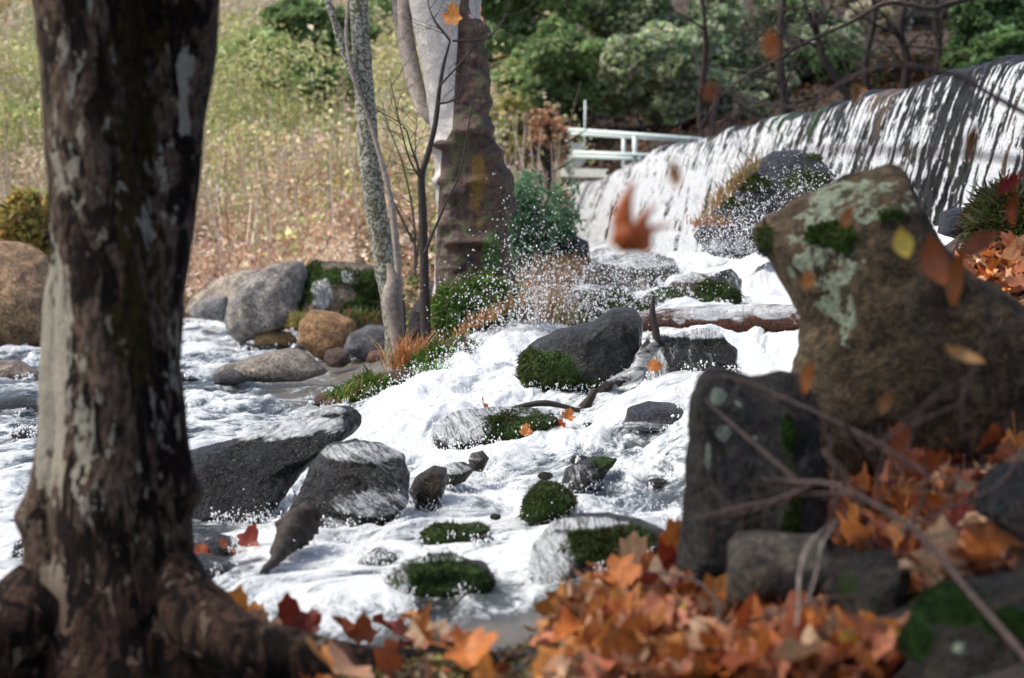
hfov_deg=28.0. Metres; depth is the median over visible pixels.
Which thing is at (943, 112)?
waterfall
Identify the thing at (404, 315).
dark stick
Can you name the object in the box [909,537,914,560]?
leaf
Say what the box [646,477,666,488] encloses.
rock
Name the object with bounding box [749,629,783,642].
leaf
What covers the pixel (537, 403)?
thin branch
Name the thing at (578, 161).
concrete block
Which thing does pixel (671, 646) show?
leaf
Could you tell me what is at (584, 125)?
metal pole
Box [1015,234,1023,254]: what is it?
leaf
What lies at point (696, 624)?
leaf
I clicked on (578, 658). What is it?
leaf litter
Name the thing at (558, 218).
feathery shrub
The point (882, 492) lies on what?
leaf
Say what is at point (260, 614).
leaf
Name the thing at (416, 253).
wispy sapling
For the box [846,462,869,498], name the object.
leaf
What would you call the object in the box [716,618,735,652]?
leaf
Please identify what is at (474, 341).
grass tuft
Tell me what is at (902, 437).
leaf
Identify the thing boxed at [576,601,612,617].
leaf
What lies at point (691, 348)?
rock
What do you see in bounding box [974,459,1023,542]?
rock
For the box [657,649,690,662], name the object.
leaf
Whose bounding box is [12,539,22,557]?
rock
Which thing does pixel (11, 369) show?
rock
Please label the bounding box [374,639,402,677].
leaf
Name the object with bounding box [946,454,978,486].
leaf
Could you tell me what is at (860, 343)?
rock
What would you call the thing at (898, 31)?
forest tree
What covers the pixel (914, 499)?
leaf
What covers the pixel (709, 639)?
leaf
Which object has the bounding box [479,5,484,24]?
leaf
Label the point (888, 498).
leaf
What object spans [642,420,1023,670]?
bare branch
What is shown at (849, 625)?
leaf
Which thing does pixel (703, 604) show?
leaf
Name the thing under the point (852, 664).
leaf
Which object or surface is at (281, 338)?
rock
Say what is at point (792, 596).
leaf
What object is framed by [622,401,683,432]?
rock
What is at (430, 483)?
rock
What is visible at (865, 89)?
leaf
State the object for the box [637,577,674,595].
leaf
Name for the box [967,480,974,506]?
leaf
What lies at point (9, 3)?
orange brown tree
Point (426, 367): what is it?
grass tuft
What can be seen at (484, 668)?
leaf
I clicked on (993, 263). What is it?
leaf
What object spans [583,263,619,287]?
rock
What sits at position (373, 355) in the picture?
rock
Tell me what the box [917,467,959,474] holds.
leaf
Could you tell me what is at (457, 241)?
sycamore tree
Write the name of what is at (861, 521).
leaf
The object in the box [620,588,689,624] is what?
leaf
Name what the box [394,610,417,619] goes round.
leaf
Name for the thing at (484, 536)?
rock
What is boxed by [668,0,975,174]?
bare branch
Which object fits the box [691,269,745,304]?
rock
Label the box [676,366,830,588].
rock
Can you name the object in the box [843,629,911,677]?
bare branch
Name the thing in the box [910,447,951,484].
leaf
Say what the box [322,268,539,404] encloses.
mossy mound
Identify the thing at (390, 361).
grass tuft
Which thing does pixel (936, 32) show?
forest tree
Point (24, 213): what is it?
yellow bush
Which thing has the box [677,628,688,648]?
leaf
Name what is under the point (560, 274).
rock
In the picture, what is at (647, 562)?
leaf
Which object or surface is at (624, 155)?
footbridge railing
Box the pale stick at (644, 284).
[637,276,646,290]
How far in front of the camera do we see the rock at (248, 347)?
22.42 m
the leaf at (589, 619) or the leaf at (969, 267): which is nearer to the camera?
the leaf at (589, 619)
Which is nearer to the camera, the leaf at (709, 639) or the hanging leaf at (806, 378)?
the hanging leaf at (806, 378)
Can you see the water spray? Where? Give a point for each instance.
(430, 434)
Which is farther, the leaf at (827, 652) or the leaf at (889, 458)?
the leaf at (889, 458)
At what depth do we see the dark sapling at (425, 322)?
16.56 m
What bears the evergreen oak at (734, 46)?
on the forest floor
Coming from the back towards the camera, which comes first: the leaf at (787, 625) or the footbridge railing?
the footbridge railing
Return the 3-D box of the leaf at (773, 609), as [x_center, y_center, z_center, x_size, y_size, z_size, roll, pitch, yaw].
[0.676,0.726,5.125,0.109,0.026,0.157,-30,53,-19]
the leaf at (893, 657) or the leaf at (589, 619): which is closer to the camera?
the leaf at (893, 657)
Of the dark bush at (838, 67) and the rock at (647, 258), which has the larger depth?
the dark bush at (838, 67)
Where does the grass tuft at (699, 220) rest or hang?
on the rock at (806, 161)
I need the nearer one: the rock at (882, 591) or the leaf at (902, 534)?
the rock at (882, 591)
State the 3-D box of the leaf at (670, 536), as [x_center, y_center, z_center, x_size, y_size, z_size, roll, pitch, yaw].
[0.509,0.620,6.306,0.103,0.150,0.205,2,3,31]
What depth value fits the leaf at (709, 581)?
5.61 m
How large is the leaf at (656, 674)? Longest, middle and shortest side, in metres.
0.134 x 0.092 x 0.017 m
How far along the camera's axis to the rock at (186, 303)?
28.33 m
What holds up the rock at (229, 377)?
in the river water
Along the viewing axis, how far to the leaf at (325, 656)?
5.30 m
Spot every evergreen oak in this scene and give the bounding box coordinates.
[258,0,392,70]
[368,0,416,55]
[481,0,593,115]
[490,31,634,141]
[577,0,688,55]
[598,19,737,130]
[684,0,789,97]
[744,0,842,47]
[762,8,911,83]
[867,0,1023,69]
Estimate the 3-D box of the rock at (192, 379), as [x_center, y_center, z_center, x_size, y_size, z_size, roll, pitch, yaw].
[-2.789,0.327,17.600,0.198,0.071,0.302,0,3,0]
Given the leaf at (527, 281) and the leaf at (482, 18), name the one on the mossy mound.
the leaf at (527, 281)
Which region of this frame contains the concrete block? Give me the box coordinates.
[570,143,582,167]
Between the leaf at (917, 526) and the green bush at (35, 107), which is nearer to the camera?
the leaf at (917, 526)
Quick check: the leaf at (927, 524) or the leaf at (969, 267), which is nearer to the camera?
the leaf at (927, 524)
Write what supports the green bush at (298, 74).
on the hillside
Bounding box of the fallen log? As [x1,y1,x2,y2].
[638,304,799,332]
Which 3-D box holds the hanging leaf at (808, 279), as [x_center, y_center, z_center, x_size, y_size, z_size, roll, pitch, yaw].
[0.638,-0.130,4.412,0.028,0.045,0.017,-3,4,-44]
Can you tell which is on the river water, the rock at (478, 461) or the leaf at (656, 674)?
the rock at (478, 461)
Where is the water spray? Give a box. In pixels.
[0,144,879,610]
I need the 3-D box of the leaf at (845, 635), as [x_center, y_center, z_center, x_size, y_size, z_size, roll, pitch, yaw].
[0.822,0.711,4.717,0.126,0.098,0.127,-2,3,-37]
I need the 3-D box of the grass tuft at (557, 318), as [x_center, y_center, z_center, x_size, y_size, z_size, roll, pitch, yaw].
[0.298,-0.331,16.497,0.939,0.481,0.887,-3,4,-44]
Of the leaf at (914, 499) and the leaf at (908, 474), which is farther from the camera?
the leaf at (908, 474)
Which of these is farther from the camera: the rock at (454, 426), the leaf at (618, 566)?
the rock at (454, 426)
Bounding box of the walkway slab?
[531,168,618,177]
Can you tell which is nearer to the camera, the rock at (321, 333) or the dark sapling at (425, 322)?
the dark sapling at (425, 322)
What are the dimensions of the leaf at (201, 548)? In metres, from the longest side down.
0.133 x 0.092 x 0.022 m
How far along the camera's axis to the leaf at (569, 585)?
5.80 m
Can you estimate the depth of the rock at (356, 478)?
8.95 m
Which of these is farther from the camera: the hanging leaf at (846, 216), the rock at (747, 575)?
the rock at (747, 575)
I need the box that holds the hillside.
[5,0,557,304]
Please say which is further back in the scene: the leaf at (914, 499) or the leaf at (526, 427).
the leaf at (526, 427)
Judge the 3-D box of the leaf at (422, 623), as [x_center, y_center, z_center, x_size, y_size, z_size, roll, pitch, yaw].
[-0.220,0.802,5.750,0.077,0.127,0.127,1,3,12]
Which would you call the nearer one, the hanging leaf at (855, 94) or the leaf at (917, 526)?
the hanging leaf at (855, 94)
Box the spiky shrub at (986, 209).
[951,169,1023,254]
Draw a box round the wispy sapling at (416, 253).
[331,91,497,276]
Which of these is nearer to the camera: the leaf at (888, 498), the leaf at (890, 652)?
the leaf at (890, 652)
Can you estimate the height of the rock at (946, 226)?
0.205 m
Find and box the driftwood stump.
[259,500,320,573]
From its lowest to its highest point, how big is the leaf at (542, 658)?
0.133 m
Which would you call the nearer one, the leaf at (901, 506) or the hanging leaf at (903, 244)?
the hanging leaf at (903, 244)
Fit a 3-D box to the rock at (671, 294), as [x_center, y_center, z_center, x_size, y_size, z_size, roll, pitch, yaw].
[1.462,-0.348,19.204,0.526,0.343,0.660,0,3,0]
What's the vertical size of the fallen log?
0.230 m
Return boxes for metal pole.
[583,100,585,168]
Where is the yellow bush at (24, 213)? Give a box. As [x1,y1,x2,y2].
[0,184,49,258]
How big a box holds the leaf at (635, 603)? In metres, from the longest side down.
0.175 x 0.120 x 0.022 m
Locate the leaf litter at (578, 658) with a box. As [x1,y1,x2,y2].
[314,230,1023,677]
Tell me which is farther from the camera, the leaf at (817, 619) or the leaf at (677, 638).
the leaf at (817, 619)
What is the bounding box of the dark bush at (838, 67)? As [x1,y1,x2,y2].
[798,43,882,83]
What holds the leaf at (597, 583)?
on the leaf litter at (578, 658)
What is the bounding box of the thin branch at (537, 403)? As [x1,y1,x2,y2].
[514,400,579,412]
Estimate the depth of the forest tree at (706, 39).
49.94 m
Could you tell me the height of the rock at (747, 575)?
0.198 m
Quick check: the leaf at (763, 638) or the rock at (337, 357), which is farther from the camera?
the rock at (337, 357)
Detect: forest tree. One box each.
[649,0,733,137]
[703,0,796,114]
[756,0,871,99]
[842,0,934,88]
[845,0,892,90]
[896,0,944,76]
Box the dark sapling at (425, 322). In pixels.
[339,0,554,343]
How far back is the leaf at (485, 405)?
12.02 m
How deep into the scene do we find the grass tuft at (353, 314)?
21.97 m
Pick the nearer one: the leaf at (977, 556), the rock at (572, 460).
the leaf at (977, 556)
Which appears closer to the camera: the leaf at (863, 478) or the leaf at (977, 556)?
the leaf at (977, 556)
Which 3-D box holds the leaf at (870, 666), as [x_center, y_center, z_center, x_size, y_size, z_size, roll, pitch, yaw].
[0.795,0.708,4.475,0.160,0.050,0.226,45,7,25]
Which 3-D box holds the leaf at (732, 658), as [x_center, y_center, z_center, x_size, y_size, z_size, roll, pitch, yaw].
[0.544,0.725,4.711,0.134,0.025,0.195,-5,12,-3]
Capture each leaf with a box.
[194,542,212,554]
[218,537,235,553]
[228,584,247,609]
[236,523,258,547]
[246,600,268,616]
[250,607,282,624]
[271,592,310,629]
[303,607,321,632]
[306,636,352,677]
[326,637,374,677]
[331,615,355,641]
[347,611,379,643]
[371,611,405,630]
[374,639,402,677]
[391,616,412,642]
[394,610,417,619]
[405,614,452,647]
[415,600,439,647]
[425,623,500,669]
[440,627,459,645]
[441,0,462,34]
[473,651,508,677]
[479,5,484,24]
[482,396,488,406]
[493,663,515,671]
[519,423,531,435]
[524,279,532,287]
[531,618,559,650]
[531,633,575,677]
[533,584,566,615]
[543,582,566,618]
[549,604,582,641]
[558,417,565,427]
[562,407,575,421]
[567,577,572,596]
[573,570,604,596]
[574,593,605,631]
[575,572,620,589]
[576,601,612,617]
[582,597,601,634]
[586,553,641,587]
[591,659,616,675]
[593,607,621,648]
[595,635,652,659]
[603,584,623,604]
[606,636,655,661]
[609,181,670,254]
[616,611,625,627]
[619,530,646,562]
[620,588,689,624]
[620,639,650,671]
[624,589,633,616]
[629,593,649,616]
[634,555,687,587]
[636,624,710,651]
[637,557,682,590]
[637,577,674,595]
[638,633,685,663]
[640,671,686,677]
[643,555,650,569]
[646,638,718,666]
[647,358,662,377]
[650,516,680,560]
[654,536,676,563]
[655,651,693,677]
[656,600,680,639]
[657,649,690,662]
[661,589,690,624]
[662,557,676,571]
[668,158,680,187]
[669,566,698,584]
[676,622,719,637]
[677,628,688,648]
[679,570,695,577]
[682,572,726,603]
[689,616,739,648]
[692,578,729,617]
[697,614,732,627]
[697,619,746,649]
[701,646,739,675]
[702,82,717,100]
[707,588,755,633]
[711,588,725,601]
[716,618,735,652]
[721,640,772,668]
[725,639,789,677]
[729,646,747,677]
[730,595,748,607]
[731,621,758,637]
[737,626,745,651]
[739,617,773,665]
[743,595,761,628]
[745,610,775,629]
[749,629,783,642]
[756,604,784,624]
[761,28,779,58]
[774,624,855,663]
[780,590,806,609]
[780,601,820,640]
[792,607,805,638]
[795,604,814,629]
[796,656,815,665]
[800,360,812,393]
[801,636,866,677]
[802,268,814,288]
[812,604,827,625]
[820,611,897,639]
[820,640,855,676]
[823,628,839,645]
[824,593,831,620]
[826,489,858,538]
[828,626,837,646]
[832,605,847,632]
[838,630,898,645]
[840,204,853,227]
[843,610,889,651]
[844,496,862,521]
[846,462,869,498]
[847,624,894,677]
[848,641,882,677]
[848,647,869,666]
[851,81,859,104]
[854,613,901,636]
[859,512,884,523]
[860,87,867,93]
[861,492,910,521]
[865,469,884,523]
[866,484,900,503]
[878,390,893,413]
[880,521,893,542]
[883,420,925,490]
[884,650,903,672]
[886,525,918,538]
[887,456,891,481]
[887,647,893,655]
[891,513,907,546]
[892,506,922,530]
[893,226,913,257]
[894,481,913,520]
[896,557,945,584]
[902,446,924,478]
[908,518,934,530]
[909,492,941,517]
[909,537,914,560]
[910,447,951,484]
[910,514,968,569]
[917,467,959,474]
[920,233,949,284]
[928,459,949,488]
[941,546,987,559]
[944,346,984,362]
[945,246,963,306]
[945,488,975,520]
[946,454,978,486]
[951,526,1000,566]
[956,543,1014,573]
[957,512,986,524]
[958,519,1022,567]
[964,121,977,163]
[964,231,1000,254]
[964,253,972,261]
[964,258,976,274]
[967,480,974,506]
[973,423,1006,452]
[975,257,1001,270]
[977,263,999,281]
[978,269,996,279]
[979,268,1005,280]
[982,250,1003,255]
[983,252,1001,257]
[995,239,1023,259]
[997,170,1023,193]
[998,235,1021,266]
[999,230,1019,244]
[1000,412,1023,447]
[1002,268,1012,280]
[1003,272,1023,293]
[1007,188,1017,226]
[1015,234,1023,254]
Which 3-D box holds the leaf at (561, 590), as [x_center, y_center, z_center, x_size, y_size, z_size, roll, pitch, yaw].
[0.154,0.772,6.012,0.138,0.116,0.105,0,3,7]
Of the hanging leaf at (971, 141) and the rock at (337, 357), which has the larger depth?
the rock at (337, 357)
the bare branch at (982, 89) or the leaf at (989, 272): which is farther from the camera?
the leaf at (989, 272)
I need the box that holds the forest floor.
[563,0,1023,185]
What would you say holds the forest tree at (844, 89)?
on the forest floor
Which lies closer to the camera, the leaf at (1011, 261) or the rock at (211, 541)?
the rock at (211, 541)
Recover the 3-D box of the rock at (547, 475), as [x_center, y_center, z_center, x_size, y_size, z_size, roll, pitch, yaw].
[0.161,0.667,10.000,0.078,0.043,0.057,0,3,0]
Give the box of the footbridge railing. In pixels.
[556,128,701,171]
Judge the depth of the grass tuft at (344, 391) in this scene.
14.85 m
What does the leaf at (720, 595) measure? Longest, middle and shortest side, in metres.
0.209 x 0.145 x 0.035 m
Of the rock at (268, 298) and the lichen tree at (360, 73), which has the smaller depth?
the lichen tree at (360, 73)
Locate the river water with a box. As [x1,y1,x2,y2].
[0,225,953,650]
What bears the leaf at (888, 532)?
on the leaf litter at (578, 658)
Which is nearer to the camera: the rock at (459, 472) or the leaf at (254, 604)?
the leaf at (254, 604)
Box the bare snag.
[382,263,403,355]
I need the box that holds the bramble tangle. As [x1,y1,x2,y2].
[801,378,1023,668]
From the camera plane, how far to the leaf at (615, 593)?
5.42 m
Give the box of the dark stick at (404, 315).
[402,294,406,336]
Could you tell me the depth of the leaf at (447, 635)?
5.88 m
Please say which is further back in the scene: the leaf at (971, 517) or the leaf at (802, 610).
the leaf at (971, 517)
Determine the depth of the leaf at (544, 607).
6.11 m
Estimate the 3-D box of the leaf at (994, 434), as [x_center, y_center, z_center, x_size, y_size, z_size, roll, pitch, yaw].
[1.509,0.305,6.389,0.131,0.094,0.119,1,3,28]
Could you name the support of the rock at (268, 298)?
on the river water
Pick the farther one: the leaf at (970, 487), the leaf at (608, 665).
the leaf at (970, 487)
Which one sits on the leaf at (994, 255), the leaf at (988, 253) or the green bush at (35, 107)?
the leaf at (988, 253)
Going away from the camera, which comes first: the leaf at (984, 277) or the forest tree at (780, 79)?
the leaf at (984, 277)
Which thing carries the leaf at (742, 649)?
on the leaf litter at (578, 658)
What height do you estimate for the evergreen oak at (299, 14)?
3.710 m
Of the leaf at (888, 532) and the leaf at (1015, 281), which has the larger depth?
the leaf at (1015, 281)
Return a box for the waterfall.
[560,55,1023,255]
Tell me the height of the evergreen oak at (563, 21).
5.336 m
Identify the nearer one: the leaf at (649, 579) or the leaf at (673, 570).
the leaf at (649, 579)
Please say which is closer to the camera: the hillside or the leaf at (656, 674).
the leaf at (656, 674)
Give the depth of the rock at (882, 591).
5.21 m
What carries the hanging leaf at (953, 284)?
hanging from the sycamore tree at (108, 576)
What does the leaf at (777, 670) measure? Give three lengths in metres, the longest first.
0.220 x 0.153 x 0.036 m
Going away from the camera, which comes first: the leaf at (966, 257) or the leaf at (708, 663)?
the leaf at (708, 663)
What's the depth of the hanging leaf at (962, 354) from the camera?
4.65 m
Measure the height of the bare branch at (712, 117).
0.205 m
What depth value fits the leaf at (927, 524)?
5.64 m
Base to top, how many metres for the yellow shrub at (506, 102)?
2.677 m
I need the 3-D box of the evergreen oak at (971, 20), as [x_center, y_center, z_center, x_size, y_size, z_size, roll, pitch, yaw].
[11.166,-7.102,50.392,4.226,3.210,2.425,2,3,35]
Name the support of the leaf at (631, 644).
on the leaf litter at (578, 658)
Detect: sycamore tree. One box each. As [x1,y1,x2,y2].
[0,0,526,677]
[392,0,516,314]
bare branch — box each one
[640,570,865,626]
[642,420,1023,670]
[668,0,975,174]
[691,62,723,150]
[692,0,1023,140]
[696,343,931,476]
[705,399,795,512]
[795,518,837,627]
[805,147,1023,163]
[812,402,926,523]
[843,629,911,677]
[871,445,1023,559]
[882,290,1023,443]
[906,253,949,358]
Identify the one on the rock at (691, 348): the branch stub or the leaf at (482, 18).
the branch stub
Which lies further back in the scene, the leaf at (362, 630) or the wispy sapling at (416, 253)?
the wispy sapling at (416, 253)
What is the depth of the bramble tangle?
4.78 m
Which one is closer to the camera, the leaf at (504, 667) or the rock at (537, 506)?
the leaf at (504, 667)
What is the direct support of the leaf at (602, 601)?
on the leaf litter at (578, 658)
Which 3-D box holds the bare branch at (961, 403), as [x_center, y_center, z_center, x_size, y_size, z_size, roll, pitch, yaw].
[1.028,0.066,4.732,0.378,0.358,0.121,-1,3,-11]
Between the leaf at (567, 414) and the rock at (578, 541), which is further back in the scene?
the leaf at (567, 414)
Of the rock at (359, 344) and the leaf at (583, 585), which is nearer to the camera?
the leaf at (583, 585)
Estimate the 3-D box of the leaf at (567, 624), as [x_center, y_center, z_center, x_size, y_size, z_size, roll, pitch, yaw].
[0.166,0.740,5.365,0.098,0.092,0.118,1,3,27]
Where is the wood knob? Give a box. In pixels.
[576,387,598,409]
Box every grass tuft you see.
[284,307,321,328]
[309,375,390,402]
[333,301,382,324]
[363,328,464,370]
[380,330,450,369]
[406,354,460,376]
[432,330,497,344]
[434,288,536,339]
[502,273,597,327]
[517,250,597,277]
[675,213,748,228]
[692,146,770,231]
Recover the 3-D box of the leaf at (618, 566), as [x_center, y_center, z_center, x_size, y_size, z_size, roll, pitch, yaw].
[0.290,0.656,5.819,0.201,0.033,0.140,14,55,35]
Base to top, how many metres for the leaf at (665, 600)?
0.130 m
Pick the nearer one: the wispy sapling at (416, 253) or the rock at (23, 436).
the rock at (23, 436)
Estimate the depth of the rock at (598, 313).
18.39 m
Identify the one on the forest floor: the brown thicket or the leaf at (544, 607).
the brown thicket
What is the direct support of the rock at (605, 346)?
in the river water
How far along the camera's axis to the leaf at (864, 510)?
5.88 m
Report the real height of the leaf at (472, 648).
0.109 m
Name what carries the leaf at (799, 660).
on the leaf litter at (578, 658)
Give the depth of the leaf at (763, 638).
4.68 m
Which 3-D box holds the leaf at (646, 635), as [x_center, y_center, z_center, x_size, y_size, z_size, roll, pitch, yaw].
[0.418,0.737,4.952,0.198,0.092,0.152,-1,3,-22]
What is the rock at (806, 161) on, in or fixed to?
on the river water
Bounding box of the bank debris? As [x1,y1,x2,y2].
[335,632,638,677]
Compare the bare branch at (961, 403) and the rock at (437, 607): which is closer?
the bare branch at (961, 403)
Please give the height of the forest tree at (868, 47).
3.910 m
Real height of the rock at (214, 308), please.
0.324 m
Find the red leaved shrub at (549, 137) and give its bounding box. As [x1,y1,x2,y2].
[521,102,588,202]
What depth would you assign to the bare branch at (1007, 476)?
4.70 m
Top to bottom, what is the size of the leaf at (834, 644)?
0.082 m
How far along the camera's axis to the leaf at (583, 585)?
5.88 m
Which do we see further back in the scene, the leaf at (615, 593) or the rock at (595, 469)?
the rock at (595, 469)
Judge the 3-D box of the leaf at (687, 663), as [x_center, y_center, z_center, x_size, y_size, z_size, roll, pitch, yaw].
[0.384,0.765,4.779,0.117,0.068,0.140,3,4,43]
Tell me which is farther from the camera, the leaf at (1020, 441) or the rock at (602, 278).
the rock at (602, 278)
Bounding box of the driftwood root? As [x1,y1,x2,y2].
[596,336,661,392]
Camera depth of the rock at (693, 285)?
20.84 m
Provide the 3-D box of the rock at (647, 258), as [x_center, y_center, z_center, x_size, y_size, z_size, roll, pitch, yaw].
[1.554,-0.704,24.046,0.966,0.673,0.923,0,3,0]
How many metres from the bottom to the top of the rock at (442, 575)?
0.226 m
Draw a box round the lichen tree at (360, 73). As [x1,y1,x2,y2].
[324,0,402,362]
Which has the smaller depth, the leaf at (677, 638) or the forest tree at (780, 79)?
the leaf at (677, 638)
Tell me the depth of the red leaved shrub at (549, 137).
43.84 m
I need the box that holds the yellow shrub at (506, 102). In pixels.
[490,91,570,182]
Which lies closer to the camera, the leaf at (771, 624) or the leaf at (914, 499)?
the leaf at (771, 624)
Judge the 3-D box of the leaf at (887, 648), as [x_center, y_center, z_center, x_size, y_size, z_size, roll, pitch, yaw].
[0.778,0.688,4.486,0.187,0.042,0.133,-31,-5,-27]
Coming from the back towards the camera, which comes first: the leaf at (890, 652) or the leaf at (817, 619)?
the leaf at (817, 619)
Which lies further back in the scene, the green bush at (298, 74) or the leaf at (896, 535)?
the green bush at (298, 74)
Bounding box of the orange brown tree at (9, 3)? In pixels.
[0,0,31,37]
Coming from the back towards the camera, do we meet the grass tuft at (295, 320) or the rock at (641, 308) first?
the grass tuft at (295, 320)
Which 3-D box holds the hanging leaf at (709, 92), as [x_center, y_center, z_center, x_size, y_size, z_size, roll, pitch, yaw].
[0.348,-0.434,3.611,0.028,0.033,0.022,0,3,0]
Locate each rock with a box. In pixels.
[0,241,49,346]
[0,360,37,380]
[0,396,37,415]
[9,427,35,438]
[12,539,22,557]
[182,374,198,381]
[184,294,189,317]
[185,268,261,322]
[190,296,227,320]
[191,405,361,523]
[194,532,236,556]
[197,553,234,577]
[214,347,327,382]
[214,368,246,385]
[224,261,307,341]
[240,345,255,350]
[253,331,296,346]
[288,438,409,528]
[294,258,382,330]
[294,339,304,348]
[298,309,357,359]
[312,391,327,406]
[324,347,350,367]
[344,324,384,360]
[359,548,396,565]
[366,349,385,362]
[384,549,496,597]
[407,283,433,345]
[409,465,446,511]
[409,599,449,615]
[418,517,493,544]
[432,405,558,449]
[444,462,473,486]
[468,450,488,471]
[476,532,493,542]
[490,513,500,519]
[513,307,643,393]
[515,477,579,525]
[529,512,664,583]
[531,266,577,310]
[537,472,552,479]
[550,235,590,271]
[560,284,642,325]
[562,456,616,491]
[570,454,587,463]
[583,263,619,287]
[614,251,679,291]
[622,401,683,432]
[634,302,656,312]
[643,285,692,305]
[646,327,737,377]
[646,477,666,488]
[669,272,711,291]
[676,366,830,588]
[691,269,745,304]
[694,149,835,258]
[726,530,832,606]
[750,163,1023,476]
[833,549,910,617]
[894,573,1023,677]
[937,207,962,237]
[950,452,986,463]
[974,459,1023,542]
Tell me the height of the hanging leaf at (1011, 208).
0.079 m
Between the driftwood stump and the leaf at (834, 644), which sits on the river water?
the driftwood stump
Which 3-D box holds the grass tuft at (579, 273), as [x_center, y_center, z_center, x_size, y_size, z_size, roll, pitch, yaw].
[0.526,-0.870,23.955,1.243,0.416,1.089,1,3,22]
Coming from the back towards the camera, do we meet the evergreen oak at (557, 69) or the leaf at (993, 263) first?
the evergreen oak at (557, 69)
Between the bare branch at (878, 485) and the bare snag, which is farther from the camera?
the bare snag
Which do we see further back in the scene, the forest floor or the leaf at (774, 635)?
the forest floor
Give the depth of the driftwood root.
12.66 m
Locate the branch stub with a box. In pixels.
[649,296,660,343]
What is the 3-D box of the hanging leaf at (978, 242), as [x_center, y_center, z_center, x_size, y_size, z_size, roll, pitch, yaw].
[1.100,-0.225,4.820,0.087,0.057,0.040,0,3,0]
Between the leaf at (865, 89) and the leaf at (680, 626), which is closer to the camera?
the leaf at (680, 626)
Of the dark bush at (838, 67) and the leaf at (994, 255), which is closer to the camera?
the leaf at (994, 255)
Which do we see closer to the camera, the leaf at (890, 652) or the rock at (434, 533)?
the leaf at (890, 652)
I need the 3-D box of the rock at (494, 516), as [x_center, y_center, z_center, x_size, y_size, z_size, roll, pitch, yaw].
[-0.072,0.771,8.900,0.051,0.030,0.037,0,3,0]
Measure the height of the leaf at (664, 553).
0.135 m
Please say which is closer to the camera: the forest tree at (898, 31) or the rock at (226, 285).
the rock at (226, 285)
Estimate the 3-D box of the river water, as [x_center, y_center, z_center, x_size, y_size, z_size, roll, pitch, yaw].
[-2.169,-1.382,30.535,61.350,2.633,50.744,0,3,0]
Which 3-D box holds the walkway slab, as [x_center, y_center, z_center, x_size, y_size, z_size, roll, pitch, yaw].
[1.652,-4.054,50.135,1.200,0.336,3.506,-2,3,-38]
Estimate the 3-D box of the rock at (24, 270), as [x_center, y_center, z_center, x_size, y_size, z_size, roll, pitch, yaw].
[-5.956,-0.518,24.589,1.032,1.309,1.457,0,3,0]
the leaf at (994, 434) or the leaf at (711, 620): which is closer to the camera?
the leaf at (711, 620)
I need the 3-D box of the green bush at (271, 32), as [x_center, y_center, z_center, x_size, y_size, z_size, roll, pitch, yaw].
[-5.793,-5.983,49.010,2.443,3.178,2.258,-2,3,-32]
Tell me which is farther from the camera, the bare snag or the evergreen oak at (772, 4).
the evergreen oak at (772, 4)
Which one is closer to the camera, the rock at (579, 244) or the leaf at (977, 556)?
the leaf at (977, 556)
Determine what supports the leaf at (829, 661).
on the leaf litter at (578, 658)
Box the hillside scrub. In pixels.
[0,0,614,333]
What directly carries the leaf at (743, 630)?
on the leaf litter at (578, 658)
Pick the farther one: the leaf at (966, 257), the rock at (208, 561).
the leaf at (966, 257)
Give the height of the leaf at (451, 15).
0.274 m
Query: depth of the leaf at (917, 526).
5.78 m
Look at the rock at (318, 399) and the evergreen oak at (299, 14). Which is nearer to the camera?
the rock at (318, 399)
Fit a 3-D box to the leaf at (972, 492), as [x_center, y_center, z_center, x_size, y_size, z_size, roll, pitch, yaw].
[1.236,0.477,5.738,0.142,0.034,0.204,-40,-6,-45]
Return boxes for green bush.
[0,101,42,145]
[218,24,308,126]
[287,59,376,152]
[698,66,800,120]
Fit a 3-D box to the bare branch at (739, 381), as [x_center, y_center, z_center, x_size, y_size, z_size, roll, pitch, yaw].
[0.765,0.162,5.093,0.713,0.302,0.208,2,3,39]
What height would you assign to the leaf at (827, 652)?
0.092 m
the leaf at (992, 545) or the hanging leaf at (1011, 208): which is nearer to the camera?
the hanging leaf at (1011, 208)
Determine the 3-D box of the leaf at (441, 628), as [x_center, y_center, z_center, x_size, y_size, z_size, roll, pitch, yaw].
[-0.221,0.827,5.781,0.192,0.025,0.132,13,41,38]
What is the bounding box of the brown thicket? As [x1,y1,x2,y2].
[823,38,949,89]
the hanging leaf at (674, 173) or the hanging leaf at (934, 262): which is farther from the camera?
the hanging leaf at (934, 262)
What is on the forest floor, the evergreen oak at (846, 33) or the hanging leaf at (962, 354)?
the evergreen oak at (846, 33)
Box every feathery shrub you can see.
[508,166,587,278]
[509,173,546,235]
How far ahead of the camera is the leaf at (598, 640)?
5.08 m

